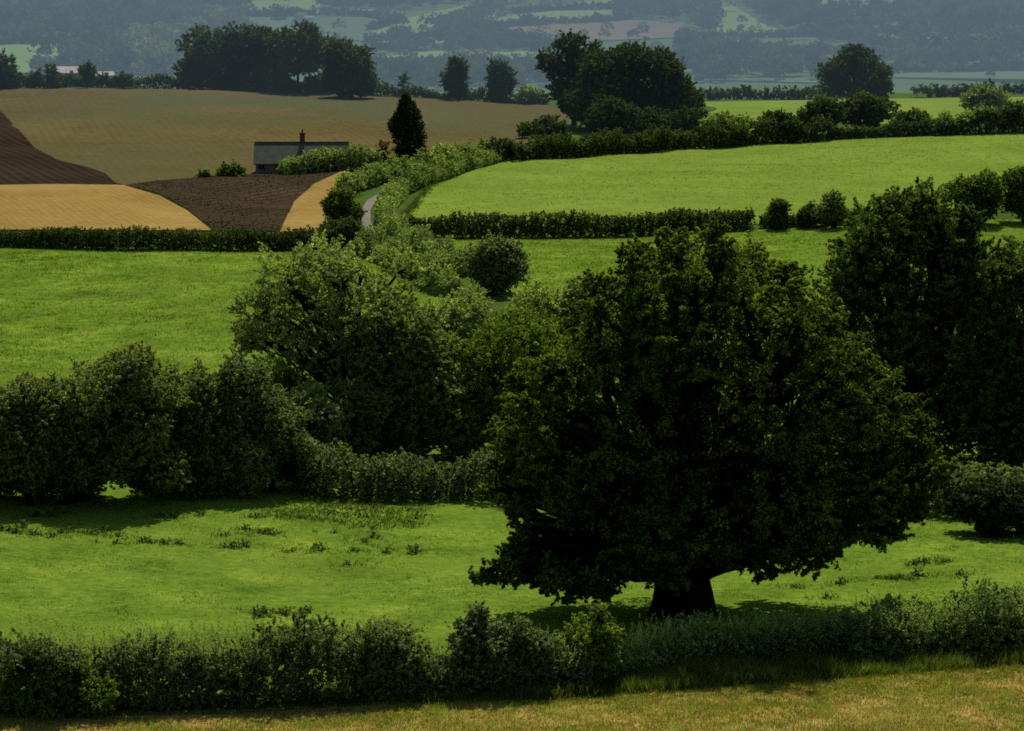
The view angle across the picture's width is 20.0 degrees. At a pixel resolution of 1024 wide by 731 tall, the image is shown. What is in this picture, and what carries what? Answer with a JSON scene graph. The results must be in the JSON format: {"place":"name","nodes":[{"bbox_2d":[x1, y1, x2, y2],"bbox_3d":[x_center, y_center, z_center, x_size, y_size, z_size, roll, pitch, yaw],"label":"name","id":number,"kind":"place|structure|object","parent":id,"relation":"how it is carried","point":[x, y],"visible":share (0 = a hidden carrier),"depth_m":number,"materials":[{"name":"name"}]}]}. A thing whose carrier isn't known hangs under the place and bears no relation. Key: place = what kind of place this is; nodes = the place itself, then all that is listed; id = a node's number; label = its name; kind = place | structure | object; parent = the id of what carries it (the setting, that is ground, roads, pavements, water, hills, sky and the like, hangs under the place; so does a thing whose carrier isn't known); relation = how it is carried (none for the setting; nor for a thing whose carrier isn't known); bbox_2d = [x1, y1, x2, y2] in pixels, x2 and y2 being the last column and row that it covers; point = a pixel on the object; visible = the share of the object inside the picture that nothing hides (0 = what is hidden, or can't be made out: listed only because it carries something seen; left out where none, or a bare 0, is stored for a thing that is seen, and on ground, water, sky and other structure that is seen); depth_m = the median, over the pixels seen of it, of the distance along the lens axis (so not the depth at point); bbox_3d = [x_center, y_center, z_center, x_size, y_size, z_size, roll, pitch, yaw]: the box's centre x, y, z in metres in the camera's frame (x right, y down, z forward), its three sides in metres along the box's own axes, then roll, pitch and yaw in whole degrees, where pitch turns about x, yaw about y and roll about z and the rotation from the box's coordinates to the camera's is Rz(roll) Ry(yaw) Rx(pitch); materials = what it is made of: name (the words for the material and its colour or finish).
{"place":"outdoors","nodes":[
{"label":"outdoors","id":0,"kind":"place"},
{"bbox_2d":[0,111,115,184],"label":"ploughed field","id":1,"kind":"structure","parent":0,"point":[23,149],"depth_m":414.05,"materials":[{"name":"soil"}]},
{"bbox_2d":[0,184,210,229],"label":"straw field","id":2,"kind":"structure","parent":0,"point":[41,206],"depth_m":349.41,"materials":[{"name":"yellow plant"}]},
{"bbox_2d":[129,170,342,230],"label":"ploughed field","id":3,"kind":"structure","parent":0,"point":[285,205],"depth_m":373.37,"materials":[{"name":"soil"}]},
{"bbox_2d":[0,246,491,456],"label":"pasture","id":4,"kind":"structure","parent":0,"point":[129,339],"depth_m":250.93,"materials":[{"name":"green plant"}]},
{"bbox_2d":[0,224,320,250],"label":"field hedge","id":5,"kind":"object","parent":4,"relation":"on","point":[63,237],"visible":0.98,"depth_m":298.35,"materials":[{"name":"green plant"}]},
{"bbox_2d":[227,229,429,458],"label":"willow","id":6,"kind":"object","parent":4,"relation":"on","point":[332,320],"visible":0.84,"depth_m":164.20,"materials":[{"name":"green plant"}]},
{"bbox_2d":[351,223,463,296],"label":"lane hedge","id":7,"kind":"object","parent":4,"relation":"on","point":[444,280],"visible":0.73,"depth_m":261.47,"materials":[{"name":"green plant"}]},
{"bbox_2d":[342,299,476,464],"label":"round tree","id":8,"kind":"object","parent":4,"relation":"on","point":[417,364],"visible":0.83,"depth_m":163.14,"materials":[{"name":"green plant"}]},
{"bbox_2d":[415,280,506,377],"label":"field tree","id":9,"kind":"object","parent":4,"relation":"on","point":[461,322],"visible":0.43,"depth_m":191.35,"materials":[{"name":"green plant"}]},
{"bbox_2d":[495,280,573,339],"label":"field tree","id":10,"kind":"object","parent":4,"relation":"on","point":[535,296],"visible":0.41,"depth_m":194.15,"materials":[{"name":"green plant"}]},
{"bbox_2d":[0,88,576,184],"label":"stubble field","id":11,"kind":"structure","parent":0,"point":[202,146],"depth_m":506.84,"materials":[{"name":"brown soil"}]},
{"bbox_2d":[7,71,390,95],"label":"ridge hedge","id":12,"kind":"object","parent":11,"relation":"on","point":[71,80],"visible":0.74,"depth_m":624.57,"materials":[{"name":"green plant"}]},
{"bbox_2d":[171,21,277,90],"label":"broad tree","id":13,"kind":"object","parent":11,"relation":"on","point":[240,55],"visible":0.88,"depth_m":619.57,"materials":[{"name":"green plant"}]},
{"bbox_2d":[260,18,335,91],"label":"broad tree","id":14,"kind":"object","parent":11,"relation":"on","point":[301,47],"visible":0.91,"depth_m":613.93,"materials":[{"name":"green plant"}]},
{"bbox_2d":[316,36,379,97],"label":"broad tree","id":15,"kind":"object","parent":11,"relation":"on","point":[347,71],"visible":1,"depth_m":593.43,"materials":[{"name":"green plant"}]},
{"bbox_2d":[280,170,356,231],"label":"straw field","id":16,"kind":"structure","parent":0,"point":[307,210],"depth_m":359.34,"materials":[{"name":"yellow plant"}]},
{"bbox_2d":[249,17,391,40],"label":"field","id":17,"kind":"structure","parent":0,"point":[355,29],"depth_m":1910.98,"materials":[{"name":"green plant"}]},
{"bbox_2d":[368,0,510,38],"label":"field","id":18,"kind":"structure","parent":0,"point":[413,24],"depth_m":1951.08,"materials":[{"name":"green plant"}]},
{"bbox_2d":[424,7,495,33],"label":"copse","id":19,"kind":"object","parent":18,"relation":"on","point":[458,17],"visible":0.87,"depth_m":1890.08,"materials":[{"name":"green plant"}]},
{"bbox_2d":[0,658,1002,716],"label":"grass verge","id":20,"kind":"object","parent":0,"point":[268,705],"depth_m":107.11,"materials":[{"name":"green plant"}]},
{"bbox_2d":[0,632,88,717],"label":"shrub","id":21,"kind":"object","parent":20,"relation":"on","point":[40,651],"visible":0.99,"depth_m":105.18,"materials":[{"name":"green plant"}]},
{"bbox_2d":[0,647,122,719],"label":"shrub","id":22,"kind":"object","parent":20,"relation":"on","point":[97,700],"visible":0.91,"depth_m":105.35,"materials":[{"name":"green plant"}]},
{"bbox_2d":[0,587,426,713],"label":"front hedge","id":23,"kind":"object","parent":20,"relation":"on","point":[238,673],"visible":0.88,"depth_m":107.22,"materials":[{"name":"green plant"}]},
{"bbox_2d":[347,614,432,700],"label":"shrub","id":24,"kind":"object","parent":20,"relation":"on","point":[378,641],"visible":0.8,"depth_m":108.21,"materials":[{"name":"green plant"}]},
{"bbox_2d":[439,600,521,689],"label":"shrub","id":25,"kind":"object","parent":20,"relation":"on","point":[475,621],"visible":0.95,"depth_m":108.80,"materials":[{"name":"green plant"}]},
{"bbox_2d":[383,623,594,697],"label":"front hedge","id":26,"kind":"object","parent":20,"relation":"on","point":[440,677],"visible":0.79,"depth_m":109.01,"materials":[{"name":"green plant"}]},
{"bbox_2d":[501,611,567,686],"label":"shrub","id":27,"kind":"object","parent":20,"relation":"on","point":[540,639],"visible":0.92,"depth_m":109.09,"materials":[{"name":"green plant"}]},
{"bbox_2d":[553,601,876,675],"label":"front hedge","id":28,"kind":"object","parent":20,"relation":"on","point":[645,647],"visible":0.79,"depth_m":114.67,"materials":[{"name":"green plant"}]},
{"bbox_2d":[816,572,1023,660],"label":"front hedge","id":29,"kind":"object","parent":20,"relation":"on","point":[890,627],"visible":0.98,"depth_m":115.10,"materials":[{"name":"green plant"}]},
{"bbox_2d":[0,462,1023,694],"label":"pasture","id":30,"kind":"structure","parent":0,"point":[215,564],"depth_m":133.59,"materials":[{"name":"green plant"}]},
{"bbox_2d":[0,370,73,505],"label":"hawthorn","id":31,"kind":"object","parent":30,"relation":"on","point":[25,430],"visible":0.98,"depth_m":147.00,"materials":[{"name":"green plant"}]},
{"bbox_2d":[11,340,196,504],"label":"hawthorn","id":32,"kind":"object","parent":30,"relation":"on","point":[106,398],"visible":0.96,"depth_m":148.28,"materials":[{"name":"green plant"}]},
{"bbox_2d":[129,357,237,463],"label":"hawthorn","id":33,"kind":"object","parent":30,"relation":"on","point":[200,412],"visible":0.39,"depth_m":151.64,"materials":[{"name":"green plant"}]},
{"bbox_2d":[163,426,237,500],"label":"bush","id":34,"kind":"object","parent":30,"relation":"on","point":[201,464],"visible":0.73,"depth_m":150.88,"materials":[{"name":"green plant"}]},
{"bbox_2d":[196,426,276,498],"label":"bush","id":35,"kind":"object","parent":30,"relation":"on","point":[250,471],"visible":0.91,"depth_m":151.27,"materials":[{"name":"green plant"}]},
{"bbox_2d":[206,351,314,491],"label":"hawthorn","id":36,"kind":"object","parent":30,"relation":"on","point":[270,418],"visible":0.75,"depth_m":152.92,"materials":[{"name":"green plant"}]},
{"bbox_2d":[284,379,357,472],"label":"shrub","id":37,"kind":"object","parent":30,"relation":"on","point":[323,428],"visible":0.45,"depth_m":159.78,"materials":[{"name":"green plant"}]},
{"bbox_2d":[245,493,434,532],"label":"rank grass","id":38,"kind":"structure","parent":30,"relation":"on","point":[409,522],"depth_m":149.22,"materials":[{"name":"green plant"}]},
{"bbox_2d":[324,375,394,467],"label":"shrub","id":39,"kind":"object","parent":30,"relation":"on","point":[362,398],"visible":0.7,"depth_m":161.83,"materials":[{"name":"green plant"}]},
{"bbox_2d":[295,437,501,501],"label":"bank hedge","id":40,"kind":"object","parent":30,"relation":"on","point":[457,482],"visible":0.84,"depth_m":154.19,"materials":[{"name":"green plant"}]},
{"bbox_2d":[422,395,493,463],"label":"young oak","id":41,"kind":"object","parent":30,"relation":"on","point":[463,437],"visible":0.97,"depth_m":162.77,"materials":[{"name":"green plant"}]},
{"bbox_2d":[0,508,990,621],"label":"weeds","id":42,"kind":"object","parent":30,"relation":"on","point":[269,615],"visible":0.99,"depth_m":140.41,"materials":[{"name":"green plant"}]},
{"bbox_2d":[468,216,960,619],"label":"oak tree","id":43,"kind":"object","parent":30,"relation":"on","point":[673,507],"visible":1,"depth_m":119.97,"materials":[{"name":"green plant"}]},
{"bbox_2d":[907,458,1023,516],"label":"bank hedge","id":44,"kind":"object","parent":30,"relation":"on","point":[1005,476],"visible":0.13,"depth_m":147.47,"materials":[{"name":"green plant"}]},
{"bbox_2d":[942,477,1023,537],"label":"bush","id":45,"kind":"object","parent":30,"relation":"on","point":[990,509],"visible":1,"depth_m":141.26,"materials":[{"name":"green plant"}]},
{"bbox_2d":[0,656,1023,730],"bbox_3d":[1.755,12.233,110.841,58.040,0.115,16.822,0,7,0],"label":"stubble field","id":46,"kind":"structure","parent":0,"point":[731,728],"depth_m":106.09,"materials":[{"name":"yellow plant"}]},
{"bbox_2d":[0,0,1023,482],"bbox_3d":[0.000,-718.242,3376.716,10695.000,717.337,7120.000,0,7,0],"label":"ground","id":47,"kind":"structure","parent":0,"point":[902,86],"depth_m":1567.47,"materials":[{"name":"green plant"}]},
{"bbox_2d":[27,29,174,75],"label":"copse","id":48,"kind":"object","parent":47,"relation":"on","point":[80,49],"visible":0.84,"depth_m":1580.74,"materials":[{"name":"green plant"}]},
{"bbox_2d":[0,0,251,37],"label":"woodland","id":49,"kind":"object","parent":47,"relation":"on","point":[52,17],"visible":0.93,"depth_m":1832.72,"materials":[{"name":"green plant"}]},
{"bbox_2d":[112,4,255,75],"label":"woodland","id":50,"kind":"object","parent":47,"relation":"on","point":[160,39],"visible":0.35,"depth_m":1724.87,"materials":[{"name":"green plant"}]},
{"bbox_2d":[253,130,348,173],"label":"cottage","id":51,"kind":"structure","parent":47,"relation":"on","point":[268,156],"depth_m":411.42,"materials":[{"name":"stone"}]},
{"bbox_2d":[276,142,386,173],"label":"lane hedge","id":52,"kind":"object","parent":47,"relation":"on","point":[298,165],"visible":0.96,"depth_m":409.60,"materials":[{"name":"green plant"}]},
{"bbox_2d":[313,215,362,246],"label":"bush","id":53,"kind":"object","parent":47,"relation":"on","point":[347,228],"visible":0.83,"depth_m":303.70,"materials":[{"name":"green plant"}]},
{"bbox_2d":[319,185,367,223],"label":"bush","id":54,"kind":"object","parent":47,"relation":"on","point":[337,203],"visible":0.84,"depth_m":331.20,"materials":[{"name":"green plant"}]},
{"bbox_2d":[387,92,429,162],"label":"conifer","id":55,"kind":"object","parent":47,"relation":"on","point":[405,126],"visible":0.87,"depth_m":415.98,"materials":[{"name":"green plant"}]},
{"bbox_2d":[331,137,494,192],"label":"lane hedge","id":56,"kind":"object","parent":47,"relation":"on","point":[371,175],"visible":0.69,"depth_m":402.89,"materials":[{"name":"green plant"}]},
{"bbox_2d":[372,145,505,276],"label":"lane hedge","id":57,"kind":"object","parent":47,"relation":"on","point":[392,197],"visible":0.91,"depth_m":349.72,"materials":[{"name":"green plant"}]},
{"bbox_2d":[438,53,473,99],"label":"tree","id":58,"kind":"object","parent":47,"relation":"on","point":[456,73],"visible":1,"depth_m":604.02,"materials":[{"name":"green plant"}]},
{"bbox_2d":[367,48,550,88],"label":"woodland","id":59,"kind":"object","parent":47,"relation":"on","point":[390,71],"visible":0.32,"depth_m":1544.14,"materials":[{"name":"green plant"}]},
{"bbox_2d":[386,84,549,103],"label":"ridge hedge","id":60,"kind":"object","parent":47,"relation":"on","point":[415,91],"visible":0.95,"depth_m":605.54,"materials":[{"name":"green plant"}]},
{"bbox_2d":[484,57,518,102],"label":"tree","id":61,"kind":"object","parent":47,"relation":"on","point":[500,77],"visible":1,"depth_m":604.57,"materials":[{"name":"green plant"}]},
{"bbox_2d":[426,303,601,457],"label":"young oak","id":62,"kind":"object","parent":47,"relation":"on","point":[496,353],"visible":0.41,"depth_m":164.44,"materials":[{"name":"green plant"}]},
{"bbox_2d":[516,114,572,137],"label":"bush","id":63,"kind":"object","parent":47,"relation":"on","point":[545,125],"visible":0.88,"depth_m":493.89,"materials":[{"name":"green plant"}]},
{"bbox_2d":[534,28,602,125],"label":"airy tree","id":64,"kind":"object","parent":47,"relation":"on","point":[569,44],"visible":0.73,"depth_m":527.13,"materials":[{"name":"green plant"}]},
{"bbox_2d":[406,206,755,238],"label":"field hedge","id":65,"kind":"object","parent":47,"relation":"on","point":[577,224],"visible":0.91,"depth_m":324.65,"materials":[{"name":"green plant"}]},
{"bbox_2d":[556,611,630,683],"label":"shrub","id":66,"kind":"object","parent":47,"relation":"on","point":[597,641],"visible":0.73,"depth_m":110.16,"materials":[{"name":"green plant"}]},
{"bbox_2d":[580,94,641,135],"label":"bush","id":67,"kind":"object","parent":47,"relation":"on","point":[610,112],"visible":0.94,"depth_m":501.83,"materials":[{"name":"green plant"}]},
{"bbox_2d":[556,39,705,130],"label":"domed tree","id":68,"kind":"object","parent":47,"relation":"on","point":[628,72],"visible":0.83,"depth_m":515.19,"materials":[{"name":"green plant"}]},
{"bbox_2d":[485,114,833,160],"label":"meadow hedge","id":69,"kind":"object","parent":47,"relation":"on","point":[551,146],"visible":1,"depth_m":459.88,"materials":[{"name":"green plant"}]},
{"bbox_2d":[618,0,726,29],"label":"woodland","id":70,"kind":"object","parent":47,"relation":"on","point":[707,8],"visible":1,"depth_m":2031.94,"materials":[{"name":"green plant"}]},
{"bbox_2d":[634,104,711,132],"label":"bush","id":71,"kind":"object","parent":47,"relation":"on","point":[683,120],"visible":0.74,"depth_m":497.45,"materials":[{"name":"green plant"}]},
{"bbox_2d":[672,26,834,80],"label":"woodland","id":72,"kind":"object","parent":47,"relation":"on","point":[714,58],"visible":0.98,"depth_m":1611.04,"materials":[{"name":"green plant"}]},
{"bbox_2d":[699,84,824,99],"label":"ridge hedge","id":73,"kind":"object","parent":47,"relation":"on","point":[749,92],"visible":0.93,"depth_m":621.37,"materials":[{"name":"green plant"}]},
{"bbox_2d":[795,94,845,126],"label":"bush","id":74,"kind":"object","parent":47,"relation":"on","point":[820,105],"visible":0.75,"depth_m":490.07,"materials":[{"name":"green plant"}]},
{"bbox_2d":[837,89,900,128],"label":"bush","id":75,"kind":"object","parent":47,"relation":"on","point":[868,109],"visible":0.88,"depth_m":494.89,"materials":[{"name":"green plant"}]},
{"bbox_2d":[751,0,1023,65],"bbox_3d":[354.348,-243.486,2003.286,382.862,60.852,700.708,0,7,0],"label":"woodland","id":76,"kind":"object","parent":47,"relation":"on","point":[987,16],"visible":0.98,"depth_m":1860.16,"materials":[{"name":"green plant"}]},
{"bbox_2d":[910,78,1023,97],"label":"ridge hedge","id":77,"kind":"object","parent":47,"relation":"on","point":[945,91],"visible":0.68,"depth_m":617.02,"materials":[{"name":"green plant"}]},
{"bbox_2d":[496,0,613,21],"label":"field","id":78,"kind":"structure","parent":0,"point":[570,13],"depth_m":2079.68,"materials":[{"name":"green plant"}]},
{"bbox_2d":[247,0,694,56],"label":"scrub","id":79,"kind":"object","parent":78,"relation":"on","point":[490,47],"visible":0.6,"depth_m":1894.38,"materials":[{"name":"green plant"}]},
{"bbox_2d":[503,20,683,40],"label":"field","id":80,"kind":"structure","parent":0,"point":[661,29],"depth_m":1969.52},
{"bbox_2d":[370,24,561,51],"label":"woodland","id":81,"kind":"object","parent":80,"relation":"on","point":[532,40],"visible":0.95,"depth_m":1766.52,"materials":[{"name":"green plant"}]},
{"bbox_2d":[475,9,634,27],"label":"hedge","id":82,"kind":"object","parent":80,"relation":"on","point":[534,20],"visible":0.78,"depth_m":2006.74,"materials":[{"name":"green plant"}]},
{"bbox_2d":[256,625,1023,709],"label":"long grass","id":83,"kind":"structure","parent":0,"point":[732,668],"depth_m":112.00,"materials":[{"name":"plant"}]},
{"bbox_2d":[410,132,1023,228],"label":"meadow","id":84,"kind":"structure","parent":0,"point":[698,197],"depth_m":407.02,"materials":[{"name":"green plant"}]},
{"bbox_2d":[826,99,1023,139],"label":"meadow hedge","id":85,"kind":"object","parent":84,"relation":"on","point":[894,128],"visible":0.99,"depth_m":483.32,"materials":[{"name":"green plant"}]},
{"bbox_2d":[439,218,1023,465],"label":"pasture","id":86,"kind":"structure","parent":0,"point":[777,249],"depth_m":305.59,"materials":[{"name":"green plant"}]},
{"bbox_2d":[460,229,533,294],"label":"round tree","id":87,"kind":"object","parent":86,"relation":"on","point":[496,266],"visible":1,"depth_m":251.48,"materials":[{"name":"green plant"}]},
{"bbox_2d":[811,189,850,227],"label":"bush","id":88,"kind":"object","parent":86,"relation":"on","point":[832,206],"visible":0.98,"depth_m":325.06,"materials":[{"name":"green plant"}]},
{"bbox_2d":[811,175,1004,459],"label":"ash tree","id":89,"kind":"object","parent":86,"relation":"on","point":[907,339],"visible":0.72,"depth_m":162.49,"materials":[{"name":"green plant"}]},
{"bbox_2d":[940,166,1007,220],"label":"tree","id":90,"kind":"object","parent":86,"relation":"on","point":[981,191],"visible":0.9,"depth_m":328.59,"materials":[{"name":"green plant"}]},
{"bbox_2d":[934,234,1023,470],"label":"ash tree","id":91,"kind":"object","parent":86,"relation":"on","point":[993,371],"visible":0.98,"depth_m":161.00,"materials":[{"name":"green plant"}]},
{"bbox_2d":[998,165,1023,222],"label":"tree","id":92,"kind":"object","parent":86,"relation":"on","point":[1014,194],"visible":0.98,"depth_m":330.87,"materials":[{"name":"green plant"}]},
{"bbox_2d":[703,97,1023,125],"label":"meadow","id":93,"kind":"structure","parent":0,"point":[934,107],"depth_m":583.05,"materials":[{"name":"green plant"}]},
{"bbox_2d":[815,42,894,99],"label":"broad tree","id":94,"kind":"object","parent":93,"relation":"on","point":[851,68],"visible":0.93,"depth_m":580.11,"materials":[{"name":"green plant"}]},
{"bbox_2d":[958,79,1010,111],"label":"bush","id":95,"kind":"object","parent":93,"relation":"on","point":[993,97],"visible":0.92,"depth_m":528.89,"materials":[{"name":"green plant"}]},
{"bbox_2d":[704,71,1023,82],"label":"field","id":96,"kind":"structure","parent":0,"point":[1013,76],"depth_m":1599.76,"materials":[{"name":"green plant"}]},
{"bbox_2d":[891,58,1023,72],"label":"hedge","id":97,"kind":"object","parent":96,"relation":"on","point":[974,66],"visible":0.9,"depth_m":1656.94,"materials":[{"name":"green plant"}]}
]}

